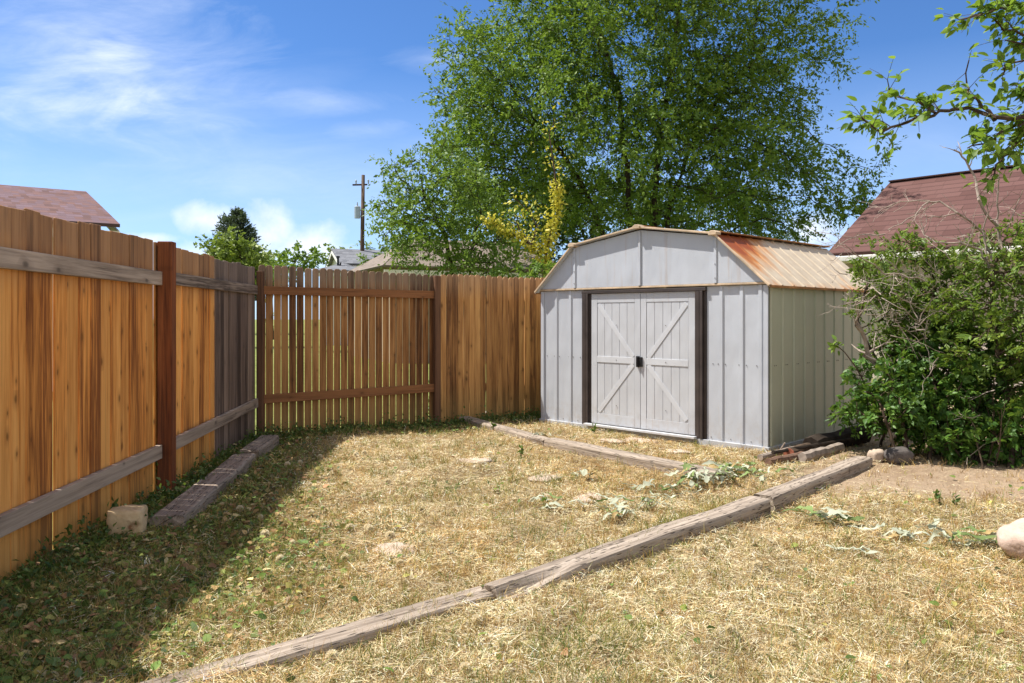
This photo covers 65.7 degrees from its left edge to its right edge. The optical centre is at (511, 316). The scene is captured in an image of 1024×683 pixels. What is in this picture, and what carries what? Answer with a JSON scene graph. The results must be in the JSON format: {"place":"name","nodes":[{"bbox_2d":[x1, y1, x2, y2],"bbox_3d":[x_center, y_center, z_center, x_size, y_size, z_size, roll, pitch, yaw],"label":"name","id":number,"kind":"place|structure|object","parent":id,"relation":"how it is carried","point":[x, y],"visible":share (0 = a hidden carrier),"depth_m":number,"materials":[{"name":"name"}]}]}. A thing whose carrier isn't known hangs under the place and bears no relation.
{"place":"outdoors","nodes":[
{"label":"outdoors","id":0,"kind":"place"},
{"bbox_2d":[349,240,375,249],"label":"tree","id":1,"kind":"object","parent":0,"point":[368,245],"visible":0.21,"depth_m":61.66,"materials":[{"name":"green plant"}]},
{"bbox_2d":[0,320,1023,682],"bbox_3d":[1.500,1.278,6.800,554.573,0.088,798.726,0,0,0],"label":"ground","id":2,"kind":"structure","parent":0,"point":[940,478],"depth_m":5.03,"materials":[{"name":"beige plant"}]},
{"bbox_2d":[0,185,119,231],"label":"cream trim house","id":3,"kind":"structure","parent":2,"relation":"on","point":[73,206],"depth_m":15.26,"materials":[{"name":"paint"}]},
{"bbox_2d":[106,498,118,518],"bbox_3d":[-2.406,1.189,4.801,0.096,0.198,0.106,0,0,26],"label":"green sprout","id":4,"kind":"object","parent":2,"relation":"on","point":[114,504],"visible":0.09,"depth_m":4.80,"materials":[{"name":"green plant"}]},
{"bbox_2d":[106,505,147,536],"bbox_3d":[-2.253,1.202,4.648,0.208,0.181,0.194,0,0,-14],"label":"stone block","id":5,"kind":"object","parent":2,"relation":"on","point":[127,517],"depth_m":4.57,"materials":[{"name":"beige stone"}]},
{"bbox_2d":[0,205,263,582],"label":"board fence","id":6,"kind":"object","parent":2,"relation":"on","point":[127,361],"visible":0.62,"depth_m":4.96,"materials":[{"name":"brown wood"}]},
{"bbox_2d":[149,453,255,530],"bbox_3d":[-2.217,1.259,5.871,0.211,0.124,2.212,0,0,-7],"label":"landscape timber","id":7,"kind":"object","parent":2,"relation":"on","point":[191,500],"visible":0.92,"depth_m":5.45,"materials":[{"name":"brown wood"}]},
{"bbox_2d":[193,226,278,283],"bbox_3d":[-11.713,-1.300,34.083,3.517,5.163,3.157,0,0,-34],"label":"round tree","id":8,"kind":"object","parent":2,"relation":"on","point":[247,256],"visible":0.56,"depth_m":33.54,"materials":[{"name":"green plant"}]},
{"bbox_2d":[236,505,243,511],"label":"dandelion head","id":9,"kind":"object","parent":2,"relation":"on","point":[238,507],"visible":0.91,"depth_m":5.22},
{"bbox_2d":[203,206,288,300],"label":"conifer tree","id":10,"kind":"object","parent":2,"relation":"on","point":[237,218],"visible":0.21,"depth_m":59.66,"materials":[{"name":"green plant"}]},
{"bbox_2d":[240,435,278,460],"bbox_3d":[-2.400,1.253,7.548,0.185,0.133,0.909,0,0,-5],"label":"landscape timber","id":11,"kind":"object","parent":2,"relation":"on","point":[259,446],"visible":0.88,"depth_m":7.46,"materials":[{"name":"wood"}]},
{"bbox_2d":[260,529,269,537],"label":"dandelion head","id":12,"kind":"object","parent":2,"relation":"on","point":[264,532],"visible":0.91,"depth_m":4.70},
{"bbox_2d":[0,405,540,673],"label":"weeds","id":13,"kind":"object","parent":2,"relation":"on","point":[227,452],"visible":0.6,"depth_m":5.54,"materials":[{"name":"green plant"}]},
{"bbox_2d":[265,251,289,339],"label":"tree","id":14,"kind":"object","parent":2,"relation":"on","point":[273,285],"visible":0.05,"depth_m":44.99,"materials":[{"name":"green plant"}]},
{"bbox_2d":[275,554,283,563],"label":"dandelion head","id":15,"kind":"object","parent":2,"relation":"on","point":[278,557],"visible":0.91,"depth_m":4.20},
{"bbox_2d":[265,240,329,282],"bbox_3d":[-8.134,-0.784,29.977,2.408,4.175,1.952,0,0,0],"label":"broad tree","id":16,"kind":"object","parent":2,"relation":"on","point":[284,256],"visible":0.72,"depth_m":29.71,"materials":[{"name":"green plant"}]},
{"bbox_2d":[140,586,494,682],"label":"landscape timber","id":17,"kind":"object","parent":2,"relation":"on","point":[342,635],"visible":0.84,"depth_m":3.10,"materials":[{"name":"brown wood"}]},
{"bbox_2d":[318,566,325,572],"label":"dandelion head","id":18,"kind":"object","parent":2,"relation":"on","point":[324,567],"visible":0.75,"depth_m":4.02},
{"bbox_2d":[325,649,338,662],"bbox_3d":[-0.672,1.267,2.959,0.053,0.052,0.052,34,20,29],"label":"dandelion head","id":19,"kind":"object","parent":2,"relation":"on","point":[330,652],"visible":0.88,"depth_m":2.95},
{"bbox_2d":[323,242,347,256],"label":"tree","id":20,"kind":"object","parent":2,"relation":"on","point":[328,245],"visible":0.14,"depth_m":60.14,"materials":[{"name":"green plant"}]},
{"bbox_2d":[318,262,355,344],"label":"grey garage","id":21,"kind":"structure","parent":2,"relation":"on","point":[347,267],"depth_m":36.14,"materials":[{"name":"grey"}]},
{"bbox_2d":[336,256,340,265],"bbox_3d":[-8.126,-2.451,37.200,0.246,0.820,0.170,0,0,0],"label":"vent pipe","id":22,"kind":"object","parent":21,"relation":"on","point":[338,257],"visible":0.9,"depth_m":37.16,"materials":[{"name":"black metal"}]},
{"bbox_2d":[341,553,349,561],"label":"dandelion head","id":23,"kind":"object","parent":2,"relation":"on","point":[344,555],"visible":0.7,"depth_m":4.22},
{"bbox_2d":[258,265,438,432],"bbox_3d":[-1.843,0.409,9.223,2.178,1.962,0.156,0,0,-29],"label":"picket fence","id":24,"kind":"object","parent":2,"relation":"on","point":[415,388],"visible":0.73,"depth_m":9.14,"materials":[{"name":"brown wood"}]},
{"bbox_2d":[346,523,353,531],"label":"dandelion head","id":25,"kind":"object","parent":2,"relation":"on","point":[348,526],"visible":0.81,"depth_m":4.76},
{"bbox_2d":[325,249,385,266],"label":"grey roof house","id":26,"kind":"structure","parent":2,"relation":"on","point":[349,256],"depth_m":41.99,"materials":[{"name":"grey"}]},
{"bbox_2d":[352,175,368,250],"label":"utility pole","id":27,"kind":"object","parent":2,"relation":"on","point":[357,210],"visible":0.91,"depth_m":42.91,"materials":[{"name":"brown wood"}]},
{"bbox_2d":[360,564,367,571],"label":"dandelion head","id":28,"kind":"object","parent":2,"relation":"on","point":[365,565],"visible":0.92,"depth_m":3.99},
{"bbox_2d":[366,524,373,531],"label":"dandelion head","id":29,"kind":"object","parent":2,"relation":"on","point":[369,527],"visible":0.88,"depth_m":4.74},
{"bbox_2d":[356,248,390,264],"bbox_3d":[-4.412,-0.485,25.934,1.572,3.569,1.453,0,0,0],"label":"bushy tree","id":30,"kind":"object","parent":2,"relation":"on","point":[374,256],"visible":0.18,"depth_m":25.69,"materials":[{"name":"green plant"}]},
{"bbox_2d":[375,238,400,249],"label":"tree","id":31,"kind":"object","parent":2,"relation":"on","point":[380,245],"visible":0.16,"depth_m":57.91,"materials":[{"name":"green plant"}]},
{"bbox_2d":[385,531,394,539],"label":"dandelion head","id":32,"kind":"object","parent":2,"relation":"on","point":[389,535],"visible":0.98,"depth_m":4.63},
{"bbox_2d":[374,542,415,557],"bbox_3d":[-0.635,1.286,4.356,0.222,0.045,0.305,0,0,-30],"label":"flat stone","id":33,"kind":"object","parent":2,"relation":"on","point":[386,545],"visible":0.48,"depth_m":4.35,"materials":[{"name":"beige stone"}]},
{"bbox_2d":[396,558,403,565],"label":"dandelion head","id":34,"kind":"object","parent":2,"relation":"on","point":[398,561],"visible":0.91,"depth_m":4.07},
{"bbox_2d":[347,239,554,362],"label":"tan garage","id":35,"kind":"structure","parent":2,"relation":"on","point":[370,265],"depth_m":22.95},
{"bbox_2d":[361,126,543,284],"bbox_3d":[-1.224,-1.091,14.903,3.555,4.809,3.073,0,0,0],"label":"leaning tree","id":36,"kind":"object","parent":2,"relation":"on","point":[450,223],"visible":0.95,"depth_m":14.46,"materials":[{"name":"green plant"}]},
{"bbox_2d":[459,662,470,674],"bbox_3d":[-0.171,1.275,2.876,0.047,0.046,0.046,25,25,-16],"label":"dandelion head","id":37,"kind":"object","parent":2,"relation":"on","point":[463,664],"visible":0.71,"depth_m":2.87},
{"bbox_2d":[457,458,492,463],"bbox_3d":[-0.322,1.273,6.995,0.347,0.045,0.237,0,0,0],"label":"flat stone","id":38,"kind":"object","parent":2,"relation":"on","point":[481,459],"visible":0.6,"depth_m":6.96,"materials":[{"name":"beige stone"}]},
{"bbox_2d":[471,614,483,625],"bbox_3d":[-0.143,1.260,3.292,0.053,0.052,0.052,-5,3,-32],"label":"dandelion head","id":39,"kind":"object","parent":2,"relation":"on","point":[476,619],"visible":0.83,"depth_m":3.28},
{"bbox_2d":[433,274,544,424],"bbox_3d":[0.129,0.431,10.228,2.455,1.919,0.092,0,0,-28],"label":"picket fence","id":40,"kind":"object","parent":2,"relation":"on","point":[487,341],"visible":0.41,"depth_m":9.97,"materials":[{"name":"beige wood"}]},
{"bbox_2d":[459,416,548,445],"bbox_3d":[-0.194,1.274,9.067,0.156,0.097,2.464,0,0,-28],"label":"landscape timber","id":41,"kind":"object","parent":2,"relation":"on","point":[513,432],"visible":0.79,"depth_m":8.65,"materials":[{"name":"brown wood"}]},
{"bbox_2d":[0,413,1023,682],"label":"green grass tufts","id":42,"kind":"object","parent":2,"relation":"on","point":[290,559],"visible":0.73,"depth_m":3.63,"materials":[{"name":"plant"}]},
{"bbox_2d":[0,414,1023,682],"bbox_3d":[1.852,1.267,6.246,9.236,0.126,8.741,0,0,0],"label":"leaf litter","id":43,"kind":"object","parent":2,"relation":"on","point":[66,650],"visible":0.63,"depth_m":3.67,"materials":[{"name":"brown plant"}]},
{"bbox_2d":[517,445,523,458],"bbox_3d":[0.079,1.225,7.178,0.082,0.150,0.083,0,0,0],"label":"green sprout","id":44,"kind":"object","parent":2,"relation":"on","point":[521,450],"visible":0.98,"depth_m":7.17,"materials":[{"name":"green plant"}]},
{"bbox_2d":[476,101,574,274],"bbox_3d":[0.245,-1.211,13.848,1.729,5.004,0.695,0,0,0],"label":"yellow sapling","id":45,"kind":"object","parent":2,"relation":"on","point":[548,242],"visible":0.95,"depth_m":13.82,"materials":[{"name":"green plant"}]},
{"bbox_2d":[511,258,555,277],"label":"leafy bush","id":46,"kind":"object","parent":2,"relation":"on","point":[537,267],"visible":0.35,"depth_m":12.44,"materials":[{"name":"green plant"}]},
{"bbox_2d":[527,432,558,437],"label":"wilted weed","id":47,"kind":"object","parent":2,"relation":"on","point":[542,434],"visible":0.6,"depth_m":8.29,"materials":[{"name":"beige plant"}]},
{"bbox_2d":[540,496,549,507],"bbox_3d":[0.234,1.243,5.300,0.089,0.091,0.075,0,0,-18],"label":"green sprout","id":48,"kind":"object","parent":2,"relation":"on","point":[544,498],"visible":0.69,"depth_m":5.29,"materials":[{"name":"green plant"}]},
{"bbox_2d":[527,474,563,481],"bbox_3d":[0.250,1.281,6.278,0.316,0.043,0.242,0,0,-40],"label":"flat stone","id":49,"kind":"object","parent":2,"relation":"on","point":[538,477],"visible":0.6,"depth_m":6.23,"materials":[{"name":"beige stone"}]},
{"bbox_2d":[559,581,570,590],"bbox_3d":[0.246,1.251,3.678,0.054,0.054,0.054,-28,7,21],"label":"dandelion head","id":50,"kind":"object","parent":2,"relation":"on","point":[564,583],"visible":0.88,"depth_m":3.67},
{"bbox_2d":[527,492,623,509],"bbox_3d":[0.385,1.215,5.235,0.678,0.093,0.300,0,0,21],"label":"wilted weed","id":51,"kind":"object","parent":2,"relation":"on","point":[615,500],"visible":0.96,"depth_m":5.23,"materials":[{"name":"beige plant"}]},
{"bbox_2d":[569,466,603,479],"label":"wilted weed","id":52,"kind":"object","parent":2,"relation":"on","point":[583,472],"visible":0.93,"depth_m":6.32,"materials":[{"name":"beige plant"}]},
{"bbox_2d":[573,493,601,502],"bbox_3d":[0.532,1.271,5.546,0.203,0.049,0.256,0,0,10],"label":"flat stone","id":53,"kind":"object","parent":2,"relation":"on","point":[585,496],"visible":0.54,"depth_m":5.50,"materials":[{"name":"beige stone"}]},
{"bbox_2d":[590,423,596,432],"bbox_3d":[0.901,1.227,8.734,0.085,0.144,0.098,0,0,30],"label":"green sprout","id":54,"kind":"object","parent":2,"relation":"on","point":[594,429],"visible":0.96,"depth_m":8.72,"materials":[{"name":"green plant"}]},
{"bbox_2d":[588,634,600,647],"bbox_3d":[0.322,1.258,3.070,0.057,0.058,0.057,0,35,-9],"label":"dandelion head","id":55,"kind":"object","parent":2,"relation":"on","point":[593,639],"visible":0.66,"depth_m":3.06},
{"bbox_2d":[599,439,626,443],"bbox_3d":[1.032,1.284,8.180,0.313,0.042,0.188,0,0,43],"label":"paver","id":56,"kind":"object","parent":2,"relation":"on","point":[611,440],"visible":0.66,"depth_m":8.12,"materials":[{"name":"beige stone"}]},
{"bbox_2d":[481,496,770,602],"bbox_3d":[0.770,1.254,4.389,2.390,0.147,0.161,0,0,-44],"label":"landscape timber","id":57,"kind":"object","parent":2,"relation":"on","point":[744,509],"visible":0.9,"depth_m":4.19,"materials":[{"name":"brown wood"}]},
{"bbox_2d":[437,163,825,260],"bbox_3d":[4.159,-2.066,27.867,13.728,6.730,4.684,0,0,0],"label":"shade tree","id":58,"kind":"object","parent":2,"relation":"on","point":[574,238],"visible":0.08,"depth_m":27.49,"materials":[{"name":"green plant"}]},
{"bbox_2d":[597,498,670,522],"bbox_3d":[0.786,1.222,5.016,0.586,0.086,0.343,0,0,-28],"label":"wilted weed","id":59,"kind":"object","parent":2,"relation":"on","point":[614,512],"visible":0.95,"depth_m":4.98,"materials":[{"name":"beige plant"}]},
{"bbox_2d":[544,437,725,480],"bbox_3d":[1.016,1.266,7.113,0.166,0.113,2.128,0,0,-37],"label":"landscape timber","id":60,"kind":"object","parent":2,"relation":"on","point":[646,462],"visible":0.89,"depth_m":7.05,"materials":[{"name":"brown wood"}]},
{"bbox_2d":[606,493,675,507],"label":"wilted weed","id":61,"kind":"object","parent":2,"relation":"on","point":[649,499],"visible":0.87,"depth_m":5.29,"materials":[{"name":"beige plant"}]},
{"bbox_2d":[625,437,658,442],"bbox_3d":[1.354,1.297,8.264,0.414,0.040,0.257,0,0,43],"label":"paver","id":62,"kind":"object","parent":2,"relation":"on","point":[633,438],"visible":0.44,"depth_m":8.27,"materials":[{"name":"beige stone"}]},
{"bbox_2d":[412,0,906,278],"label":"tree","id":63,"kind":"object","parent":2,"relation":"on","point":[722,129],"visible":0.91,"depth_m":21.60,"materials":[{"name":"green plant"}]},
{"bbox_2d":[622,478,704,494],"bbox_3d":[1.147,1.241,5.810,0.676,0.095,0.344,0,0,-21],"label":"wilted weed","id":64,"kind":"object","parent":2,"relation":"on","point":[692,484],"visible":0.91,"depth_m":5.80,"materials":[{"name":"beige plant"}]},
{"bbox_2d":[666,449,690,453],"bbox_3d":[1.582,1.284,7.542,0.265,0.039,0.158,0,0,43],"label":"paver","id":65,"kind":"object","parent":2,"relation":"on","point":[680,451],"visible":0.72,"depth_m":7.50,"materials":[{"name":"beige stone"}]},
{"bbox_2d":[554,478,808,556],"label":"grass","id":66,"kind":"structure","parent":2,"relation":"on","point":[660,523],"depth_m":4.75,"materials":[{"name":"beige plant"}]},
{"bbox_2d":[697,543,707,552],"bbox_3d":[1.032,1.256,4.296,0.057,0.058,0.058,-15,-31,-9],"label":"dandelion head","id":67,"kind":"object","parent":2,"relation":"on","point":[701,546],"visible":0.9,"depth_m":4.28},
{"bbox_2d":[534,224,875,451],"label":"metal shed","id":68,"kind":"structure","parent":2,"relation":"on","point":[720,338],"depth_m":8.36,"materials":[{"name":"grey paint"}]},
{"bbox_2d":[592,293,642,428],"bbox_3d":[1.157,0.475,8.844,0.058,1.480,0.724,0,0,-44],"label":"door","id":69,"kind":"structure","parent":68,"relation":"in","point":[617,361],"depth_m":8.85,"materials":[{"name":"paint"}]},
{"bbox_2d":[641,291,694,434],"bbox_3d":[1.644,0.475,8.372,0.018,1.480,0.690,0,0,-44],"label":"door","id":70,"kind":"structure","parent":68,"relation":"in","point":[669,386],"depth_m":8.36,"materials":[{"name":"paint"}]},
{"bbox_2d":[664,460,793,483],"bbox_3d":[1.685,1.219,6.277,1.040,0.125,0.651,0,0,-42],"label":"wilted weed","id":71,"kind":"object","parent":2,"relation":"on","point":[693,475],"visible":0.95,"depth_m":6.22,"materials":[{"name":"green plant"}]},
{"bbox_2d":[724,623,735,634],"bbox_3d":[0.884,1.267,3.215,0.046,0.046,0.046,-5,8,5],"label":"dandelion head","id":72,"kind":"object","parent":2,"relation":"on","point":[732,626],"visible":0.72,"depth_m":3.21},
{"bbox_2d":[752,560,762,569],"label":"dandelion head","id":73,"kind":"object","parent":2,"relation":"on","point":[756,562],"visible":0.94,"depth_m":3.99},
{"bbox_2d":[757,446,793,460],"bbox_3d":[2.413,1.234,7.185,0.591,0.072,0.059,0,0,-41],"label":"log","id":74,"kind":"object","parent":2,"relation":"on","point":[763,456],"visible":0.53,"depth_m":7.04,"materials":[{"name":"brown wood"}]},
{"bbox_2d":[765,451,802,465],"bbox_3d":[2.397,1.239,6.922,0.509,0.084,0.086,0,0,-37],"label":"log","id":75,"kind":"object","parent":2,"relation":"on","point":[781,459],"visible":0.8,"depth_m":6.86,"materials":[{"name":"brown wood"}]},
{"bbox_2d":[784,637,795,648],"bbox_3d":[1.093,1.284,3.117,0.048,0.049,0.048,9,42,-17],"label":"dandelion head","id":76,"kind":"object","parent":2,"relation":"on","point":[791,641],"visible":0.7,"depth_m":3.11},
{"bbox_2d":[783,443,813,454],"bbox_3d":[2.786,1.223,7.392,0.114,0.119,0.937,0,0,43],"label":"log","id":77,"kind":"object","parent":2,"relation":"on","point":[792,450],"visible":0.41,"depth_m":7.11,"materials":[{"name":"brown wood"}]},
{"bbox_2d":[771,438,850,453],"bbox_3d":[2.751,1.176,7.249,1.094,0.055,0.033,0,0,-32],"label":"log","id":78,"kind":"object","parent":77,"relation":"on","point":[807,446],"visible":0.99,"depth_m":7.22,"materials":[{"name":"brown wood"}]},
{"bbox_2d":[753,456,872,512],"bbox_3d":[2.359,1.258,6.076,0.159,0.129,2.029,0,0,42],"label":"landscape timber","id":79,"kind":"object","parent":2,"relation":"on","point":[779,496],"visible":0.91,"depth_m":5.84,"materials":[{"name":"brown wood"}]},
{"bbox_2d":[798,442,845,461],"bbox_3d":[2.800,1.224,7.172,0.705,0.111,0.103,0,0,-41],"label":"log","id":80,"kind":"object","parent":2,"relation":"on","point":[816,453],"visible":0.93,"depth_m":7.11,"materials":[{"name":"brown wood"}]},
{"bbox_2d":[782,505,864,527],"bbox_3d":[1.946,1.241,4.948,0.508,0.093,0.211,0,0,21],"label":"wilted weed","id":81,"kind":"object","parent":2,"relation":"on","point":[837,513],"visible":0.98,"depth_m":4.95,"materials":[{"name":"green plant"}]},
{"bbox_2d":[802,424,871,448],"bbox_3d":[3.132,1.177,7.639,0.961,0.225,0.210,0,0,-37],"label":"log","id":82,"kind":"object","parent":2,"relation":"on","point":[827,437],"visible":0.56,"depth_m":7.58,"materials":[{"name":"brown wood"}]},
{"bbox_2d":[826,544,878,556],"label":"wilted weed","id":83,"kind":"object","parent":2,"relation":"on","point":[863,550],"visible":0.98,"depth_m":4.25,"materials":[{"name":"beige plant"}]},
{"bbox_2d":[837,173,883,227],"bbox_3d":[10.741,-1.554,23.953,1.622,5.692,1.964,0,0,41],"label":"tree","id":84,"kind":"object","parent":2,"relation":"on","point":[859,208],"visible":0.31,"depth_m":23.90,"materials":[{"name":"green plant"}]},
{"bbox_2d":[867,449,883,462],"bbox_3d":[3.170,1.219,6.912,0.136,0.145,0.118,0,0,0],"label":"rock","id":85,"kind":"object","parent":2,"relation":"on","point":[877,455],"visible":0.77,"depth_m":6.86,"materials":[{"name":"beige stone"}]},
{"bbox_2d":[809,218,988,446],"bbox_3d":[3.632,0.189,7.373,1.256,2.226,1.960,0,0,40],"label":"tangled bush","id":86,"kind":"object","parent":2,"relation":"on","point":[903,292],"visible":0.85,"depth_m":7.42,"materials":[{"name":"green plant"}]},
{"bbox_2d":[884,446,913,464],"bbox_3d":[3.319,1.198,6.817,0.244,0.179,0.217,0,0,0],"label":"rock","id":87,"kind":"object","parent":2,"relation":"on","point":[893,455],"visible":0.94,"depth_m":6.73,"materials":[{"name":"grey stone"}]},
{"bbox_2d":[847,518,957,544],"bbox_3d":[2.297,1.254,4.678,0.606,0.101,0.315,0,0,0],"label":"wilted weed","id":88,"kind":"object","parent":2,"relation":"on","point":[932,525],"visible":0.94,"depth_m":4.67,"materials":[{"name":"beige plant"}]},
{"bbox_2d":[825,317,1023,467],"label":"leafy bush","id":89,"kind":"object","parent":2,"relation":"on","point":[914,409],"visible":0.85,"depth_m":6.92,"materials":[{"name":"green plant"}]},
{"bbox_2d":[829,163,1023,385],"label":"brick red roof house","id":90,"kind":"structure","parent":2,"relation":"on","point":[949,186],"depth_m":16.59,"materials":[{"name":"beige paint"}]},
{"bbox_2d":[836,0,1023,205],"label":"overhanging tree","id":91,"kind":"object","parent":2,"relation":"on","point":[981,134],"visible":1,"depth_m":4.18,"materials":[{"name":"green plant"}]},
{"bbox_2d":[933,489,941,505],"bbox_3d":[2.920,1.234,5.425,0.079,0.126,0.062,0,0,-38],"label":"green sprout","id":92,"kind":"object","parent":2,"relation":"on","point":[936,495],"visible":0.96,"depth_m":5.42,"materials":[{"name":"green plant"}]},
{"bbox_2d":[856,141,1023,469],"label":"tall bush","id":93,"kind":"object","parent":2,"relation":"on","point":[996,329],"visible":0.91,"depth_m":6.91,"materials":[{"name":"green plant"}]},
{"bbox_2d":[952,493,960,507],"bbox_3d":[3.020,1.248,5.383,0.069,0.110,0.060,0,0,0],"label":"green sprout","id":94,"kind":"object","parent":2,"relation":"on","point":[956,500],"visible":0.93,"depth_m":5.38,"materials":[{"name":"green plant"}]},
{"bbox_2d":[922,526,997,545],"bbox_3d":[2.631,1.248,4.522,0.547,0.093,0.272,0,0,22],"label":"wilted weed","id":95,"kind":"object","parent":2,"relation":"on","point":[989,534],"visible":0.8,"depth_m":4.49,"materials":[{"name":"green plant"}]},
{"bbox_2d":[997,518,1023,561],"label":"rock","id":96,"kind":"object","parent":2,"relation":"on","point":[1010,537],"visible":0.96,"depth_m":4.25,"materials":[{"name":"beige stone"}]},
{"bbox_2d":[0,0,1023,319],"label":"sky","id":97,"kind":"structure","parent":0,"point":[173,116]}
]}

